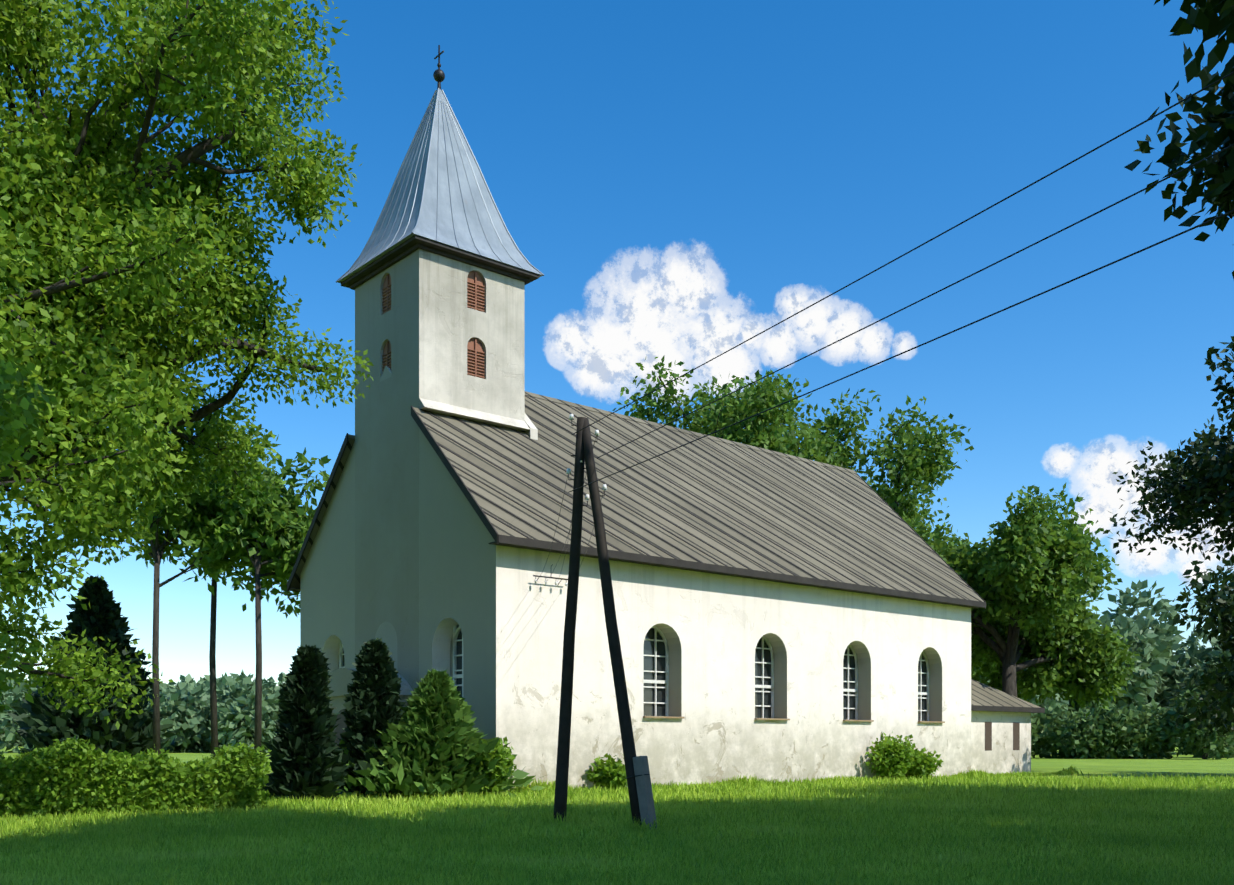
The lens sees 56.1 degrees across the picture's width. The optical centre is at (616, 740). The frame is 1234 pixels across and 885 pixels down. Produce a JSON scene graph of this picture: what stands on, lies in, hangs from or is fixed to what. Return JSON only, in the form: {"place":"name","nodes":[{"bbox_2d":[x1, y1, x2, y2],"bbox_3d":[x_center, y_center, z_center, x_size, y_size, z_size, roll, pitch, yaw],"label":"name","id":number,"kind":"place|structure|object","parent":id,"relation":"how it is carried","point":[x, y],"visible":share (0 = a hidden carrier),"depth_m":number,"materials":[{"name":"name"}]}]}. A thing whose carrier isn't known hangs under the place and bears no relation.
{"place":"outdoors","nodes":[
{"label":"outdoors","id":0,"kind":"place"},
{"bbox_2d":[0,0,373,728],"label":"tree","id":1,"kind":"object","parent":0,"point":[120,364],"depth_m":17.67,"materials":[{"name":"green plant"}]},
{"bbox_2d":[259,448,330,618],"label":"slender tree","id":2,"kind":"object","parent":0,"point":[295,504],"depth_m":51.50,"materials":[{"name":"green plant"}]},
{"bbox_2d":[355,249,524,690],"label":"church tower","id":3,"kind":"structure","parent":0,"point":[429,325],"depth_m":31.96,"materials":[{"name":"white paint"}]},
{"bbox_2d":[382,274,390,313],"bbox_3d":[-6.375,-12.451,32.263,0.090,1.140,0.660,0,0,-40],"label":"louvered window","id":4,"kind":"structure","parent":3,"relation":"attached to","point":[386,298],"depth_m":32.26,"materials":[{"name":"brown wood"}]},
{"bbox_2d":[382,340,390,373],"bbox_3d":[-6.375,-10.601,32.263,0.090,1.140,0.660,0,0,-40],"label":"louvered window","id":5,"kind":"structure","parent":3,"relation":"attached to","point":[386,358],"depth_m":32.24,"materials":[{"name":"brown wood"}]},
{"bbox_2d":[341,235,538,289],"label":"tower cornice","id":6,"kind":"structure","parent":3,"relation":"on","point":[409,246],"depth_m":31.87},
{"bbox_2d":[337,89,541,282],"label":"church spire","id":7,"kind":"structure","parent":6,"relation":"on","point":[426,226],"depth_m":32.47,"materials":[{"name":"metal"}]},
{"bbox_2d":[434,45,443,89],"bbox_3d":[-5.124,-19.271,33.328,0.140,1.500,0.480,0,0,-40],"label":"cross","id":8,"kind":"object","parent":7,"relation":"on","point":[439,82],"visible":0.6,"depth_m":33.31,"materials":[{"name":"grey metal"}]},
{"bbox_2d":[433,63,444,81],"bbox_3d":[-5.124,-19.236,33.328,0.340,0.530,0.340,0,0,-40],"label":"ball finial","id":9,"kind":"object","parent":8,"relation":"on","point":[438,74],"visible":0.96,"depth_m":33.23,"materials":[{"name":"grey metal"}]},
{"bbox_2d":[336,88,543,282],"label":"roof seams","id":10,"kind":"object","parent":7,"relation":"on","point":[434,110],"visible":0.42,"depth_m":32.88,"materials":[{"name":"grey metal"}]},
{"bbox_2d":[467,338,484,378],"bbox_3d":[-3.936,-10.601,32.087,0.660,1.140,0.090,0,0,-40],"label":"louvered window","id":11,"kind":"structure","parent":3,"relation":"attached to","point":[475,358],"depth_m":32.06,"materials":[{"name":"brown wood"}]},
{"bbox_2d":[467,271,484,311],"bbox_3d":[-3.936,-12.451,32.087,0.660,1.140,0.090,0,0,-40],"label":"louvered window","id":12,"kind":"structure","parent":3,"relation":"attached to","point":[475,292],"depth_m":32.06,"materials":[{"name":"brown wood"}]},
{"bbox_2d":[419,398,537,439],"bbox_3d":[-5.025,-9.731,33.413,3.710,2.362,4.160,0,0,-40],"label":"roof flashing","id":13,"kind":"object","parent":3,"relation":"attached to","point":[528,427],"visible":0.36,"depth_m":31.93,"materials":[{"name":"paint"}]},
{"bbox_2d":[0,746,1233,884],"bbox_3d":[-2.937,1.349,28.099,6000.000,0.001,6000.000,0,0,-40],"label":"ground","id":14,"kind":"structure","parent":0,"point":[1183,764],"depth_m":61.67,"materials":[{"name":"green plant"}]},
{"bbox_2d":[0,82,39,509],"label":"oak","id":15,"kind":"object","parent":14,"relation":"on","point":[21,487],"depth_m":26.38,"materials":[{"name":"green plant"}]},
{"bbox_2d":[0,575,182,758],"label":"spruce","id":16,"kind":"object","parent":14,"relation":"on","point":[46,722],"depth_m":51.21,"materials":[{"name":"green plant"}]},
{"bbox_2d":[0,735,271,816],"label":"hedge","id":17,"kind":"object","parent":14,"relation":"on","point":[67,756],"depth_m":20.52,"materials":[{"name":"green plant"}]},
{"bbox_2d":[23,431,261,754],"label":"slender tree","id":18,"kind":"object","parent":14,"relation":"on","point":[221,549],"depth_m":50.23,"materials":[{"name":"green plant"}]},
{"bbox_2d":[176,416,300,757],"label":"slender tree","id":19,"kind":"object","parent":14,"relation":"on","point":[265,568],"depth_m":51.94,"materials":[{"name":"green plant"}]},
{"bbox_2d":[172,422,311,762],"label":"slender tree","id":20,"kind":"object","parent":14,"relation":"on","point":[268,514],"depth_m":50.15,"materials":[{"name":"green plant"}]},
{"bbox_2d":[255,644,350,801],"bbox_3d":[-6.881,-0.331,25.125,1.820,3.558,2.230,0,0,-40],"label":"thuja","id":21,"kind":"object","parent":14,"relation":"on","point":[305,723],"depth_m":24.67,"materials":[{"name":"green plant"}]},
{"bbox_2d":[339,740,391,791],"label":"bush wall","id":22,"kind":"structure","parent":14,"relation":"on","point":[342,742],"depth_m":26.48,"materials":[{"name":"green plant"}]},
{"bbox_2d":[327,668,412,712],"bbox_3d":[-6.961,-0.151,31.765,1.366,3.600,3.200,0,0,-40],"label":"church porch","id":23,"kind":"object","parent":14,"relation":"on","point":[341,678],"visible":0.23,"depth_m":31.33,"materials":[{"name":"white paint"}]},
{"bbox_2d":[337,637,406,796],"bbox_3d":[-5.541,-0.464,26.742,2.468,3.914,2.519,0,0,-40],"label":"thuja","id":24,"kind":"object","parent":14,"relation":"on","point":[376,679],"depth_m":26.50,"materials":[{"name":"green plant"}]},
{"bbox_2d":[344,669,548,797],"bbox_3d":[-4.203,-0.094,26.748,5.532,3.206,4.080,0,0,-73],"label":"bush","id":25,"kind":"object","parent":14,"relation":"on","point":[435,735],"depth_m":26.32,"materials":[{"name":"green plant"}]},
{"bbox_2d":[464,737,516,793],"bbox_3d":[-3.021,0.633,27.065,1.525,1.446,1.549,0,0,-40],"label":"bush","id":26,"kind":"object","parent":14,"relation":"on","point":[500,770],"depth_m":26.79,"materials":[{"name":"green plant"}]},
{"bbox_2d":[0,668,1186,746],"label":"tree line","id":27,"kind":"object","parent":14,"relation":"on","point":[220,681],"depth_m":254.29,"materials":[{"name":"green plant"}]},
{"bbox_2d":[553,417,640,824],"bbox_3d":[-0.309,-1.610,17.358,0.268,6.533,1.760,0,0,-52],"label":"utility pole","id":28,"kind":"object","parent":14,"relation":"on","point":[584,453],"visible":0.81,"depth_m":17.43,"materials":[{"name":"black wood"}]},
{"bbox_2d":[566,414,606,499],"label":"insulators","id":29,"kind":"object","parent":28,"relation":"attached to","point":[604,487],"visible":0.73,"depth_m":17.52,"materials":[{"name":"white ceramic"}]},
{"bbox_2d":[568,419,604,505],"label":"insulator brackets","id":30,"kind":"object","parent":28,"relation":"attached to","point":[584,468],"visible":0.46,"depth_m":17.54,"materials":[{"name":"grey metal"}]},
{"bbox_2d":[536,71,1233,584],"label":"power lines","id":31,"kind":"object","parent":28,"relation":"attached to","point":[938,291],"visible":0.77,"depth_m":10.12,"materials":[{"name":"black metal"}]},
{"bbox_2d":[585,753,627,791],"bbox_3d":[0.011,0.866,30.057,1.687,1.079,1.161,0,0,-40],"label":"bush","id":32,"kind":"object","parent":14,"relation":"on","point":[611,771],"depth_m":29.80,"materials":[{"name":"green plant"}]},
{"bbox_2d":[0,579,1233,754],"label":"background trees","id":33,"kind":"object","parent":14,"relation":"on","point":[1159,665],"visible":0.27,"depth_m":115.79,"materials":[{"name":"green plant"}]},
{"bbox_2d":[300,366,970,789],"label":"church nave walls","id":34,"kind":"structure","parent":14,"relation":"on","point":[502,608],"depth_m":32.65,"materials":[{"name":"white paint"}]},
{"bbox_2d":[334,709,346,747],"bbox_3d":[-7.378,0.248,31.409,0.070,2.200,1.300,0,0,-40],"label":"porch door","id":35,"kind":"structure","parent":34,"relation":"attached to","point":[339,730],"depth_m":31.59,"materials":[{"name":"grey wood"}]},
{"bbox_2d":[339,642,344,667],"bbox_3d":[-8.137,-1.827,34.966,0.075,2.350,0.950,0,0,-40],"label":"window","id":36,"kind":"structure","parent":34,"relation":"attached to","point":[341,650],"depth_m":35.27,"materials":[{"name":"white glass"}]},
{"bbox_2d":[453,626,462,696],"bbox_3d":[-3.988,-1.827,30.093,0.075,2.350,0.950,0,0,-40],"label":"window","id":37,"kind":"structure","parent":34,"relation":"attached to","point":[455,636],"depth_m":30.37,"materials":[{"name":"white wood"}]},
{"bbox_2d":[456,624,461,696],"bbox_3d":[-3.944,-1.841,30.130,0.020,2.420,1.050,0,0,-40],"label":"window frame","id":38,"kind":"object","parent":37,"relation":"in","point":[459,659],"depth_m":30.33,"materials":[{"name":"white wood"}]},
{"bbox_2d":[533,564,567,584],"bbox_3d":[-1.701,-4.175,29.038,1.100,0.467,0.185,0,0,-40],"label":"wall bracket","id":39,"kind":"object","parent":34,"relation":"attached to","point":[535,576],"depth_m":28.99,"materials":[{"name":"grey metal"}]},
{"bbox_2d":[287,406,985,608],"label":"roof fascia","id":40,"kind":"structure","parent":34,"relation":"on","point":[527,543],"depth_m":32.60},
{"bbox_2d":[290,395,983,601],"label":"church roof","id":41,"kind":"structure","parent":34,"relation":"on","point":[497,512],"depth_m":35.40,"materials":[{"name":"grey metal"}]},
{"bbox_2d":[525,391,856,473],"bbox_3d":[2.771,-10.566,40.051,17.290,0.170,0.320,0,0,-40],"label":"roof ridge cap","id":42,"kind":"object","parent":41,"relation":"attached to","point":[672,428],"visible":0.43,"depth_m":39.41,"materials":[{"name":"grey metal"}]},
{"bbox_2d":[421,395,981,601],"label":"roof lap lines","id":43,"kind":"object","parent":41,"relation":"attached to","point":[517,490],"visible":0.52,"depth_m":35.67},
{"bbox_2d":[643,626,667,715],"bbox_3d":[0.886,-1.911,32.093,1.460,2.620,0.075,0,0,-40],"label":"window frame","id":44,"kind":"object","parent":34,"relation":"attached to","point":[655,681],"visible":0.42,"depth_m":32.25,"materials":[{"name":"white wood"}]},
{"bbox_2d":[643,716,683,718],"bbox_3d":[1.111,-0.626,31.828,1.456,0.050,0.630,0,0,-40],"label":"window sill","id":45,"kind":"structure","parent":34,"relation":"attached to","point":[662,717],"depth_m":31.52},
{"bbox_2d":[755,636,773,717],"bbox_3d":[4.236,-1.911,34.945,1.460,2.620,0.075,0,0,-40],"label":"window frame","id":46,"kind":"object","parent":34,"relation":"attached to","point":[763,686],"visible":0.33,"depth_m":35.18,"materials":[{"name":"white wood"}]},
{"bbox_2d":[755,718,789,719],"bbox_3d":[4.462,-0.626,34.680,1.456,0.050,0.630,0,0,-40],"label":"window sill","id":47,"kind":"structure","parent":34,"relation":"attached to","point":[771,719],"depth_m":34.36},
{"bbox_2d":[843,644,857,719],"bbox_3d":[7.358,-1.911,37.603,1.460,2.620,0.075,0,0,-40],"label":"window frame","id":48,"kind":"object","parent":34,"relation":"attached to","point":[848,690],"visible":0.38,"depth_m":37.87,"materials":[{"name":"white wood"}]},
{"bbox_2d":[843,720,873,721],"bbox_3d":[7.583,-0.626,37.338,1.456,0.050,0.630,0,0,-40],"label":"window sill","id":49,"kind":"structure","parent":34,"relation":"attached to","point":[861,720],"depth_m":37.21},
{"bbox_2d":[918,651,928,720],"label":"window frame","id":50,"kind":"object","parent":34,"relation":"attached to","point":[920,693],"visible":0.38,"depth_m":40.43,"materials":[{"name":"white wood"}]},
{"bbox_2d":[918,721,944,722],"bbox_3d":[10.629,-0.626,39.932,1.456,0.050,0.630,0,0,-40],"label":"window sill","id":51,"kind":"structure","parent":34,"relation":"attached to","point":[931,721],"depth_m":39.64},
{"bbox_2d":[633,756,656,829],"bbox_3d":[0.429,0.929,16.840,0.180,1.405,0.386,0,0,-55],"label":"pole support post","id":52,"kind":"object","parent":14,"relation":"on","point":[644,791],"visible":0.54,"depth_m":16.79,"materials":[{"name":"grey concrete"}]},
{"bbox_2d":[613,814,681,835],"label":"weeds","id":53,"kind":"object","parent":14,"relation":"on","point":[636,824],"visible":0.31,"depth_m":16.73,"materials":[{"name":"green plant"}]},
{"bbox_2d":[612,355,934,541],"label":"tree","id":54,"kind":"object","parent":14,"relation":"on","point":[762,429],"depth_m":50.84,"materials":[{"name":"green plant"}]},
{"bbox_2d":[463,766,1089,794],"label":"wall weeds","id":55,"kind":"object","parent":14,"relation":"on","point":[1070,771],"depth_m":36.72,"materials":[{"name":"green plant"}]},
{"bbox_2d":[786,387,1103,688],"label":"tree","id":56,"kind":"object","parent":14,"relation":"on","point":[918,466],"depth_m":52.85,"materials":[{"name":"green plant"}]},
{"bbox_2d":[971,711,1030,773],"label":"sacristy walls","id":57,"kind":"structure","parent":14,"relation":"on","point":[1002,756],"depth_m":45.01,"materials":[{"name":"white paint"}]},
{"bbox_2d":[985,722,1019,750],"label":"window frames","id":58,"kind":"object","parent":57,"relation":"attached to","point":[988,736],"depth_m":44.59,"materials":[{"name":"wood"}]},
{"bbox_2d":[971,679,1041,707],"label":"annex roof","id":59,"kind":"structure","parent":57,"relation":"on","point":[982,694],"depth_m":45.05,"materials":[{"name":"grey metal"}]},
{"bbox_2d":[971,705,1044,712],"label":"roof eave","id":60,"kind":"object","parent":59,"relation":"attached to","point":[1007,709],"depth_m":44.64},
{"bbox_2d":[902,483,1139,717],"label":"tree","id":61,"kind":"object","parent":14,"relation":"on","point":[1058,552],"depth_m":47.33,"materials":[{"name":"green plant"}]},
{"bbox_2d":[1031,684,1233,758],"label":"edge shrubs","id":62,"kind":"object","parent":14,"relation":"on","point":[1113,732],"depth_m":83.17,"materials":[{"name":"green plant"}]},
{"bbox_2d":[0,0,1233,685],"label":"sky","id":63,"kind":"structure","parent":0,"point":[683,180],"materials":[{"name":"blue"}]},
{"bbox_2d":[865,731,920,778],"bbox_3d":[8.934,0.489,37.595,2.511,1.743,1.433,0,0,-40],"label":"bush","id":64,"kind":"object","parent":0,"point":[894,757],"depth_m":37.22,"materials":[{"name":"green plant"}]},
{"bbox_2d":[906,747,942,778],"bbox_3d":[10.028,0.796,38.612,1.753,1.276,1.238,0,0,-40],"label":"bush","id":65,"kind":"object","parent":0,"point":[926,765],"depth_m":38.37,"materials":[{"name":"green plant"}]},
{"bbox_2d":[1103,244,1233,562],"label":"tree","id":66,"kind":"object","parent":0,"point":[1209,473],"depth_m":26.44,"materials":[{"name":"green plant"}]},
{"bbox_2d":[1124,0,1233,278],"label":"tree","id":67,"kind":"object","parent":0,"point":[1210,23],"depth_m":16.71,"materials":[{"name":"green plant"}]},
{"bbox_2d":[1160,555,1233,737],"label":"tree foliage","id":68,"kind":"object","parent":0,"point":[1222,679],"depth_m":41.68,"materials":[{"name":"green plant"}]}
]}

